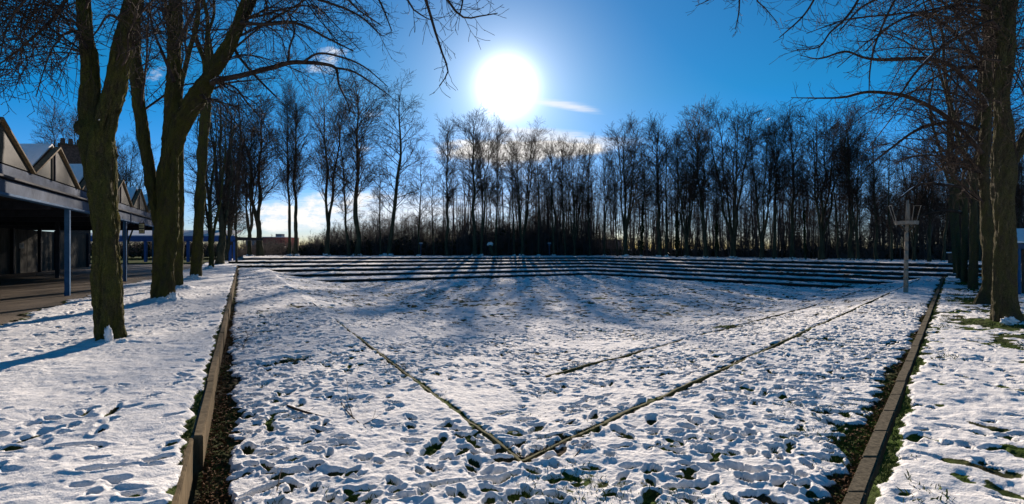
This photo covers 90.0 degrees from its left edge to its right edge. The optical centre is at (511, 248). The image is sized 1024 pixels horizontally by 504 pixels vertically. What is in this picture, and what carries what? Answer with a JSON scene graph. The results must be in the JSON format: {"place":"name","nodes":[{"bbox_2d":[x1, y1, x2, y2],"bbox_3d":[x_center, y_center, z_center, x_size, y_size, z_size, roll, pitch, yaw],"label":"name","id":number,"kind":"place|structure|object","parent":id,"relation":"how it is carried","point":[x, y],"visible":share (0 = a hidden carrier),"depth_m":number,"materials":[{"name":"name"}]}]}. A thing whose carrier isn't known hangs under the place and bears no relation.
{"place":"outdoors","nodes":[
{"label":"outdoors","id":0,"kind":"place"},
{"bbox_2d":[0,264,189,323],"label":"pavement","id":1,"kind":"structure","parent":0,"point":[22,293],"depth_m":24.26,"materials":[{"name":"grey concrete"}]},
{"bbox_2d":[0,117,153,295],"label":"canopy building","id":2,"kind":"structure","parent":1,"relation":"on","point":[43,187],"depth_m":23.30,"materials":[{"name":"metal"}]},
{"bbox_2d":[139,221,144,233],"bbox_3d":[-21.835,-1.269,30.200,0.300,0.762,0.069,0,0,-14],"label":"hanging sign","id":3,"kind":"object","parent":2,"relation":"hanging from","point":[141,228],"visible":1,"depth_m":30.18,"materials":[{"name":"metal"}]},
{"bbox_2d":[0,256,238,503],"bbox_3d":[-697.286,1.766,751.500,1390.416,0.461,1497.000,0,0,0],"label":"ground","id":4,"kind":"structure","parent":0,"point":[86,417],"depth_m":6.36,"materials":[{"name":"white snow"}]},
{"bbox_2d":[58,138,90,264],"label":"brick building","id":5,"kind":"structure","parent":4,"relation":"on","point":[70,149],"depth_m":57.91,"materials":[{"name":"brown brick"}]},
{"bbox_2d":[28,84,121,174],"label":"bare tree","id":6,"kind":"object","parent":4,"relation":"on","point":[56,126],"visible":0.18,"depth_m":60.62,"materials":[{"name":"brown plant"}]},
{"bbox_2d":[115,126,158,263],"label":"bare tree","id":7,"kind":"object","parent":4,"relation":"on","point":[126,177],"visible":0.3,"depth_m":61.84,"materials":[{"name":"brown plant"}]},
{"bbox_2d":[91,230,262,261],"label":"pavilion","id":8,"kind":"structure","parent":4,"relation":"on","point":[146,237],"depth_m":71.09,"materials":[{"name":"blue paint"}]},
{"bbox_2d":[154,0,261,277],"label":"bare tree","id":9,"kind":"object","parent":4,"relation":"on","point":[197,250],"visible":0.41,"depth_m":30.14,"materials":[{"name":"brown plant"}]},
{"bbox_2d":[165,0,270,285],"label":"bare tree","id":10,"kind":"object","parent":4,"relation":"on","point":[178,270],"visible":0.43,"depth_m":22.51,"materials":[{"name":"brown plant"}]},
{"bbox_2d":[184,92,254,268],"bbox_3d":[-26.840,-6.099,44.587,5.870,16.499,6.974,0,0,24],"label":"bare tree","id":11,"kind":"object","parent":4,"relation":"on","point":[211,228],"visible":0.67,"depth_m":45.05,"materials":[{"name":"brown plant"}]},
{"bbox_2d":[190,89,252,263],"bbox_3d":[-32.530,-8.238,57.757,6.812,20.776,7.705,0,0,-27],"label":"bare tree","id":12,"kind":"object","parent":4,"relation":"on","point":[220,249],"visible":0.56,"depth_m":57.77,"materials":[{"name":"brown plant"}]},
{"bbox_2d":[198,111,253,260],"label":"bare tree","id":13,"kind":"object","parent":4,"relation":"on","point":[228,242],"visible":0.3,"depth_m":70.97,"materials":[{"name":"brown plant"}]},
{"bbox_2d":[214,155,249,257],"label":"bare tree","id":14,"kind":"object","parent":4,"relation":"on","point":[237,209],"visible":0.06,"depth_m":83.80,"materials":[{"name":"brown plant"}]},
{"bbox_2d":[63,0,405,301],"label":"bare tree","id":15,"kind":"object","parent":4,"relation":"on","point":[161,182],"visible":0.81,"depth_m":17.23,"materials":[{"name":"brown plant"}]},
{"bbox_2d":[224,161,262,263],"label":"bare tree","id":16,"kind":"object","parent":4,"relation":"on","point":[236,237],"visible":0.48,"depth_m":62.10,"materials":[{"name":"brown plant"}]},
{"bbox_2d":[213,110,278,255],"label":"bare tree","id":17,"kind":"object","parent":4,"relation":"on","point":[249,246],"visible":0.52,"depth_m":84.09,"materials":[{"name":"brown plant"}]},
{"bbox_2d":[0,0,507,341],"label":"bare tree","id":18,"kind":"object","parent":4,"relation":"on","point":[95,124],"visible":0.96,"depth_m":9.77,"materials":[{"name":"brown plant"}]},
{"bbox_2d":[191,256,242,437],"bbox_3d":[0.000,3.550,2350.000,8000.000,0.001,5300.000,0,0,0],"label":"ground","id":19,"kind":"structure","parent":0,"point":[240,258],"depth_m":12.05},
{"bbox_2d":[0,0,1023,248],"label":"sky","id":20,"kind":"structure","parent":0,"point":[582,67],"materials":[{"name":"blue"}]},
{"bbox_2d":[172,267,944,503],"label":"lawn ground","id":21,"kind":"structure","parent":0,"point":[696,437],"depth_m":7.85,"materials":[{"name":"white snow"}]},
{"bbox_2d":[172,265,237,503],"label":"retaining wall","id":22,"kind":"structure","parent":21,"relation":"on","point":[194,457],"depth_m":5.17,"materials":[{"name":"concrete"}]},
{"bbox_2d":[233,329,258,349],"bbox_3d":[-6.022,1.979,11.729,0.595,0.500,3.640,0,0,-24],"label":"fallen branch","id":23,"kind":"object","parent":21,"relation":"on","point":[247,339],"visible":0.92,"depth_m":11.52,"materials":[{"name":"brown wood"}]},
{"bbox_2d":[255,466,282,492],"bbox_3d":[-2.303,2.097,4.710,0.331,0.054,0.779,0,0,-20],"label":"fallen branch","id":24,"kind":"object","parent":21,"relation":"on","point":[279,476],"visible":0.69,"depth_m":4.70,"materials":[{"name":"brown wood"}]},
{"bbox_2d":[286,404,380,424],"bbox_3d":[-2.315,2.085,6.450,1.609,0.280,0.519,0,0,24],"label":"fallen branch","id":25,"kind":"object","parent":21,"relation":"on","point":[296,409],"visible":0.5,"depth_m":6.54,"materials":[{"name":"brown wood"}]},
{"bbox_2d":[340,379,358,422],"bbox_3d":[-2.219,1.922,6.909,0.172,0.435,1.880,0,0,-23],"label":"fallen branch","id":26,"kind":"object","parent":21,"relation":"on","point":[351,415],"visible":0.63,"depth_m":6.49,"materials":[{"name":"brown wood"}]},
{"bbox_2d":[194,311,925,503],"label":"leaf litter","id":27,"kind":"object","parent":21,"relation":"on","point":[215,492],"visible":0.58,"depth_m":5.60,"materials":[{"name":"plant"}]},
{"bbox_2d":[317,273,861,287],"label":"terrace wall","id":28,"kind":"structure","parent":21,"relation":"on","point":[623,275],"depth_m":48.27,"materials":[{"name":"grey concrete"}]},
{"bbox_2d":[272,265,918,279],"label":"terrace wall","id":29,"kind":"structure","parent":21,"relation":"on","point":[647,268],"depth_m":54.65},
{"bbox_2d":[293,279,918,462],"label":"edging kerb","id":30,"kind":"structure","parent":21,"relation":"on","point":[494,440],"depth_m":7.42,"materials":[{"name":"grey concrete"}]},
{"bbox_2d":[546,290,860,377],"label":"edging kerb","id":31,"kind":"structure","parent":21,"relation":"on","point":[583,366],"depth_m":11.37,"materials":[{"name":"grey concrete"}]},
{"bbox_2d":[842,277,944,503],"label":"stone kerb","id":32,"kind":"structure","parent":21,"relation":"on","point":[861,483],"depth_m":5.84,"materials":[{"name":"concrete"}]},
{"bbox_2d":[889,200,921,291],"bbox_3d":[18.837,-0.024,24.432,1.439,4.550,0.920,0,0,0],"label":"wooden mast","id":33,"kind":"object","parent":21,"relation":"on","point":[907,222],"visible":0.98,"depth_m":24.38,"materials":[{"name":"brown wood"}]},
{"bbox_2d":[238,264,930,277],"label":"terrace ground","id":34,"kind":"structure","parent":0,"point":[376,267],"depth_m":57.33,"materials":[{"name":"white snow"}]},
{"bbox_2d":[238,262,955,276],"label":"terrace wall","id":35,"kind":"structure","parent":34,"relation":"on","point":[717,267],"depth_m":57.15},
{"bbox_2d":[303,271,870,286],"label":"terrace ground","id":36,"kind":"structure","parent":0,"point":[501,274],"depth_m":49.67,"materials":[{"name":"white snow"}]},
{"bbox_2d":[289,269,892,283],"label":"terrace wall","id":37,"kind":"structure","parent":36,"relation":"on","point":[628,271],"depth_m":51.21,"materials":[{"name":"grey concrete"}]},
{"bbox_2d":[281,268,902,281],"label":"terrace ground","id":38,"kind":"structure","parent":0,"point":[467,270],"depth_m":52.23,"materials":[{"name":"white snow"}]},
{"bbox_2d":[233,261,980,273],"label":"terrace ground","id":39,"kind":"structure","parent":0,"point":[278,264],"depth_m":58.88,"materials":[{"name":"white snow"}]},
{"bbox_2d":[228,260,981,275],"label":"terrace wall","id":40,"kind":"structure","parent":39,"relation":"on","point":[780,265],"depth_m":62.33,"materials":[{"name":"grey concrete"}]},
{"bbox_2d":[238,259,981,269],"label":"terrace ground","id":41,"kind":"structure","parent":0,"point":[603,259],"depth_m":65.28,"materials":[{"name":"white snow"}]},
{"bbox_2d":[243,257,981,267],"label":"terrace wall","id":42,"kind":"structure","parent":41,"relation":"on","point":[853,263],"depth_m":65.39,"materials":[{"name":"grey concrete"}]},
{"bbox_2d":[243,255,981,264],"bbox_3d":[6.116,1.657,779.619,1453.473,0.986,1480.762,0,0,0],"label":"field","id":43,"kind":"structure","parent":0,"point":[899,261],"depth_m":70.49,"materials":[{"name":"white snow"}]},
{"bbox_2d":[209,61,290,255],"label":"bare tree","id":44,"kind":"object","parent":43,"relation":"on","point":[259,249],"visible":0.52,"depth_m":84.58,"materials":[{"name":"brown plant"}]},
{"bbox_2d":[246,234,299,248],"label":"brick building","id":45,"kind":"structure","parent":43,"relation":"on","point":[278,237],"depth_m":150.00,"materials":[{"name":"brown brick"}]},
{"bbox_2d":[259,82,307,255],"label":"bare tree","id":46,"kind":"object","parent":43,"relation":"on","point":[286,128],"visible":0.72,"depth_m":83.11,"materials":[{"name":"brown plant"}]},
{"bbox_2d":[265,70,321,255],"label":"bare tree","id":47,"kind":"object","parent":43,"relation":"on","point":[299,169],"visible":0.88,"depth_m":83.08,"materials":[{"name":"brown plant"}]},
{"bbox_2d":[299,70,367,255],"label":"bare tree","id":48,"kind":"object","parent":43,"relation":"on","point":[327,213],"visible":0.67,"depth_m":86.04,"materials":[{"name":"brown plant"}]},
{"bbox_2d":[316,109,365,255],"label":"bare tree","id":49,"kind":"object","parent":43,"relation":"on","point":[345,205],"visible":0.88,"depth_m":85.24,"materials":[{"name":"brown plant"}]},
{"bbox_2d":[323,56,393,255],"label":"bare tree","id":50,"kind":"object","parent":43,"relation":"on","point":[358,165],"visible":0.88,"depth_m":84.84,"materials":[{"name":"brown plant"}]},
{"bbox_2d":[365,146,397,255],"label":"bare tree","id":51,"kind":"object","parent":43,"relation":"on","point":[378,209],"visible":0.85,"depth_m":85.09,"materials":[{"name":"brown plant"}]},
{"bbox_2d":[358,68,439,255],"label":"bare tree","id":52,"kind":"object","parent":43,"relation":"on","point":[393,212],"visible":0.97,"depth_m":85.35,"materials":[{"name":"brown plant"}]},
{"bbox_2d":[399,144,437,255],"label":"bare tree","id":53,"kind":"object","parent":43,"relation":"on","point":[420,211],"visible":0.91,"depth_m":85.45,"materials":[{"name":"brown plant"}]},
{"bbox_2d":[421,163,445,255],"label":"bare tree","id":54,"kind":"object","parent":43,"relation":"on","point":[432,213],"visible":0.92,"depth_m":87.70,"materials":[{"name":"brown plant"}]},
{"bbox_2d":[429,113,467,255],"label":"bare tree","id":55,"kind":"object","parent":43,"relation":"on","point":[447,166],"visible":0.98,"depth_m":88.47,"materials":[{"name":"brown plant"}]},
{"bbox_2d":[442,102,495,255],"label":"bare tree","id":56,"kind":"object","parent":43,"relation":"on","point":[473,200],"visible":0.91,"depth_m":86.50,"materials":[{"name":"brown plant"}]},
{"bbox_2d":[464,107,509,255],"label":"bare tree","id":57,"kind":"object","parent":43,"relation":"on","point":[478,168],"visible":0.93,"depth_m":86.05,"materials":[{"name":"brown plant"}]},
{"bbox_2d":[487,242,494,255],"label":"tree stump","id":58,"kind":"object","parent":43,"relation":"on","point":[489,244],"visible":0.98,"depth_m":84.74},
{"bbox_2d":[485,120,512,255],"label":"bare tree","id":59,"kind":"object","parent":43,"relation":"on","point":[499,171],"visible":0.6,"depth_m":88.33,"materials":[{"name":"brown plant"}]},
{"bbox_2d":[502,140,521,255],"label":"bare tree","id":60,"kind":"object","parent":43,"relation":"on","point":[511,194],"visible":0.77,"depth_m":88.92,"materials":[{"name":"brown plant"}]},
{"bbox_2d":[493,117,555,255],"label":"bare tree","id":61,"kind":"object","parent":43,"relation":"on","point":[521,184],"visible":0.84,"depth_m":87.84,"materials":[{"name":"brown plant"}]},
{"bbox_2d":[91,224,968,259],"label":"undergrowth","id":62,"kind":"object","parent":43,"relation":"on","point":[400,253],"visible":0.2,"depth_m":92.61,"materials":[{"name":"brown plant"}]},
{"bbox_2d":[526,137,556,255],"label":"bare tree","id":63,"kind":"object","parent":43,"relation":"on","point":[542,202],"visible":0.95,"depth_m":86.38,"materials":[{"name":"brown plant"}]},
{"bbox_2d":[536,132,569,255],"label":"bare tree","id":64,"kind":"object","parent":43,"relation":"on","point":[553,184],"visible":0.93,"depth_m":88.18,"materials":[{"name":"brown plant"}]},
{"bbox_2d":[91,157,1023,259],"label":"woodland","id":65,"kind":"object","parent":43,"relation":"on","point":[460,233],"visible":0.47,"depth_m":90.21,"materials":[{"name":"brown plant"}]},
{"bbox_2d":[550,134,575,255],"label":"bare tree","id":66,"kind":"object","parent":43,"relation":"on","point":[562,197],"visible":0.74,"depth_m":88.95,"materials":[{"name":"brown plant"}]},
{"bbox_2d":[553,134,595,255],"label":"bare tree","id":67,"kind":"object","parent":43,"relation":"on","point":[581,186],"visible":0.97,"depth_m":87.99,"materials":[{"name":"brown plant"}]},
{"bbox_2d":[577,137,601,255],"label":"bare tree","id":68,"kind":"object","parent":43,"relation":"on","point":[588,205],"visible":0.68,"depth_m":89.53,"materials":[{"name":"brown plant"}]},
{"bbox_2d":[590,140,620,255],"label":"bare tree","id":69,"kind":"object","parent":43,"relation":"on","point":[607,161],"visible":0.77,"depth_m":86.05,"materials":[{"name":"brown plant"}]},
{"bbox_2d":[601,158,620,255],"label":"bare tree","id":70,"kind":"object","parent":43,"relation":"on","point":[614,204],"visible":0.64,"depth_m":83.72,"materials":[{"name":"brown plant"}]},
{"bbox_2d":[601,110,658,255],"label":"bare tree","id":71,"kind":"object","parent":43,"relation":"on","point":[626,183],"visible":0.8,"depth_m":79.92,"materials":[{"name":"brown plant"}]},
{"bbox_2d":[628,150,655,256],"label":"bare tree","id":72,"kind":"object","parent":43,"relation":"on","point":[641,216],"visible":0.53,"depth_m":79.51,"materials":[{"name":"brown plant"}]},
{"bbox_2d":[617,110,680,256],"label":"bare tree","id":73,"kind":"object","parent":43,"relation":"on","point":[656,155],"visible":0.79,"depth_m":75.83,"materials":[{"name":"brown plant"}]},
{"bbox_2d":[644,123,691,256],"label":"bare tree","id":74,"kind":"object","parent":43,"relation":"on","point":[665,211],"visible":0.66,"depth_m":74.44,"materials":[{"name":"brown plant"}]},
{"bbox_2d":[658,137,688,256],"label":"bare tree","id":75,"kind":"object","parent":43,"relation":"on","point":[676,241],"visible":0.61,"depth_m":73.22,"materials":[{"name":"brown plant"}]},
{"bbox_2d":[653,113,720,257],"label":"bare tree","id":76,"kind":"object","parent":43,"relation":"on","point":[683,207],"visible":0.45,"depth_m":71.41,"materials":[{"name":"brown plant"}]},
{"bbox_2d":[671,94,729,257],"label":"bare tree","id":77,"kind":"object","parent":43,"relation":"on","point":[696,172],"visible":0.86,"depth_m":66.23,"materials":[{"name":"brown plant"}]},
{"bbox_2d":[704,153,725,257],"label":"bare tree","id":78,"kind":"object","parent":43,"relation":"on","point":[717,204],"visible":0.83,"depth_m":65.94,"materials":[{"name":"brown plant"}]},
{"bbox_2d":[675,92,773,257],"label":"bare tree","id":79,"kind":"object","parent":43,"relation":"on","point":[729,181],"visible":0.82,"depth_m":65.34,"materials":[{"name":"brown plant"}]},
{"bbox_2d":[723,106,801,258],"bbox_3d":[29.523,-7.751,60.184,8.494,18.520,7.923,-3,5,-20],"label":"bare tree","id":80,"kind":"object","parent":43,"relation":"on","point":[753,179],"visible":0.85,"depth_m":59.65,"materials":[{"name":"brown plant"}]},
{"bbox_2d":[746,115,799,258],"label":"bare tree","id":81,"kind":"object","parent":43,"relation":"on","point":[774,253],"visible":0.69,"depth_m":59.51,"materials":[{"name":"brown plant"}]},
{"bbox_2d":[764,102,819,258],"bbox_3d":[32.640,-8.023,59.504,5.602,19.036,6.128,0,0,39],"label":"bare tree","id":82,"kind":"object","parent":43,"relation":"on","point":[790,209],"visible":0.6,"depth_m":58.98,"materials":[{"name":"brown plant"}]},
{"bbox_2d":[790,155,814,259],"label":"bare tree","id":83,"kind":"object","parent":43,"relation":"on","point":[803,212],"visible":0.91,"depth_m":56.67,"materials":[{"name":"brown plant"}]},
{"bbox_2d":[775,95,874,259],"bbox_3d":[34.259,-7.583,55.794,10.206,18.155,9.614,1,1,-9],"label":"bare tree","id":84,"kind":"object","parent":43,"relation":"on","point":[817,182],"visible":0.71,"depth_m":55.73,"materials":[{"name":"brown plant"}]},
{"bbox_2d":[810,137,847,259],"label":"bare tree","id":85,"kind":"object","parent":43,"relation":"on","point":[836,222],"visible":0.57,"depth_m":55.04,"materials":[{"name":"brown plant"}]},
{"bbox_2d":[828,106,880,260],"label":"bare tree","id":86,"kind":"object","parent":43,"relation":"on","point":[846,170],"visible":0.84,"depth_m":52.20,"materials":[{"name":"brown plant"}]},
{"bbox_2d":[822,100,892,259],"bbox_3d":[35.949,-7.144,53.716,7.486,17.321,5.217,0,0,-36],"label":"bare tree","id":87,"kind":"object","parent":43,"relation":"on","point":[850,250],"visible":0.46,"depth_m":53.54,"materials":[{"name":"brown plant"}]},
{"bbox_2d":[850,123,896,260],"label":"bare tree","id":88,"kind":"object","parent":43,"relation":"on","point":[870,186],"visible":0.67,"depth_m":50.92,"materials":[{"name":"brown plant"}]},
{"bbox_2d":[863,137,909,260],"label":"bare tree","id":89,"kind":"object","parent":43,"relation":"on","point":[888,211],"visible":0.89,"depth_m":49.20,"materials":[{"name":"brown plant"}]},
{"bbox_2d":[877,130,945,260],"bbox_3d":[38.270,-5.147,48.881,5.422,13.135,5.057,-1,2,41],"label":"bare tree","id":90,"kind":"object","parent":43,"relation":"on","point":[914,237],"visible":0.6,"depth_m":48.69,"materials":[{"name":"brown plant"}]},
{"bbox_2d":[908,136,949,261],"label":"bare tree","id":91,"kind":"object","parent":43,"relation":"on","point":[929,205],"visible":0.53,"depth_m":47.36,"materials":[{"name":"brown plant"}]},
{"bbox_2d":[931,144,960,261],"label":"bare tree","id":92,"kind":"object","parent":43,"relation":"on","point":[945,216],"visible":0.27,"depth_m":46.92,"materials":[{"name":"brown plant"}]},
{"bbox_2d":[867,276,1023,503],"bbox_3d":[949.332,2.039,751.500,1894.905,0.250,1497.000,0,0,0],"label":"verge ground","id":93,"kind":"structure","parent":0,"point":[961,432],"depth_m":6.22,"materials":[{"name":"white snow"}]},
{"bbox_2d":[686,0,1023,324],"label":"bare tree","id":94,"kind":"object","parent":93,"relation":"on","point":[1007,153],"visible":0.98,"depth_m":13.84,"materials":[{"name":"brown plant"}]},
{"bbox_2d":[776,0,1023,304],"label":"bare tree","id":95,"kind":"object","parent":93,"relation":"on","point":[982,171],"visible":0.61,"depth_m":18.48,"materials":[{"name":"brown plant"}]},
{"bbox_2d":[946,252,952,263],"bbox_3d":[36.026,1.165,41.611,1.100,1.770,1.000,0,0,40],"label":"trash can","id":96,"kind":"object","parent":93,"relation":"on","point":[950,257],"visible":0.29,"depth_m":41.50,"materials":[{"name":"grey metal"}]},
{"bbox_2d":[911,32,992,272],"bbox_3d":[32.891,-7.390,38.071,8.469,19.479,4.643,0,0,-35],"label":"bare tree","id":97,"kind":"object","parent":93,"relation":"on","point":[952,238],"visible":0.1,"depth_m":37.95,"materials":[{"name":"brown plant"}]},
{"bbox_2d":[884,0,1023,289],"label":"bare tree","id":98,"kind":"object","parent":93,"relation":"on","point":[973,271],"visible":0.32,"depth_m":24.96,"materials":[{"name":"brown plant"}]},
{"bbox_2d":[887,0,1022,281],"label":"bare tree","id":99,"kind":"object","parent":93,"relation":"on","point":[964,212],"visible":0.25,"depth_m":30.01,"materials":[{"name":"brown plant"}]},
{"bbox_2d":[896,33,1023,277],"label":"bare tree","id":100,"kind":"object","parent":93,"relation":"on","point":[956,236],"visible":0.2,"depth_m":34.18,"materials":[{"name":"brown plant"}]},
{"bbox_2d":[958,110,992,260],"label":"bare tree","id":101,"kind":"object","parent":93,"relation":"on","point":[979,258],"visible":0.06,"depth_m":49.92,"materials":[{"name":"brown plant"}]},
{"bbox_2d":[964,93,1023,206],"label":"bare tree","id":102,"kind":"object","parent":93,"relation":"on","point":[1020,169],"visible":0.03,"depth_m":48.48,"materials":[{"name":"brown plant"}]},
{"bbox_2d":[1015,113,1023,227],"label":"bare tree","id":103,"kind":"object","parent":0,"point":[1019,201],"visible":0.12,"depth_m":49.27,"materials":[{"name":"brown plant"}]},
{"bbox_2d":[1016,228,1023,294],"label":"shed","id":104,"kind":"structure","parent":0,"point":[1020,242],"depth_m":22.80,"materials":[{"name":"metal"}]}
]}

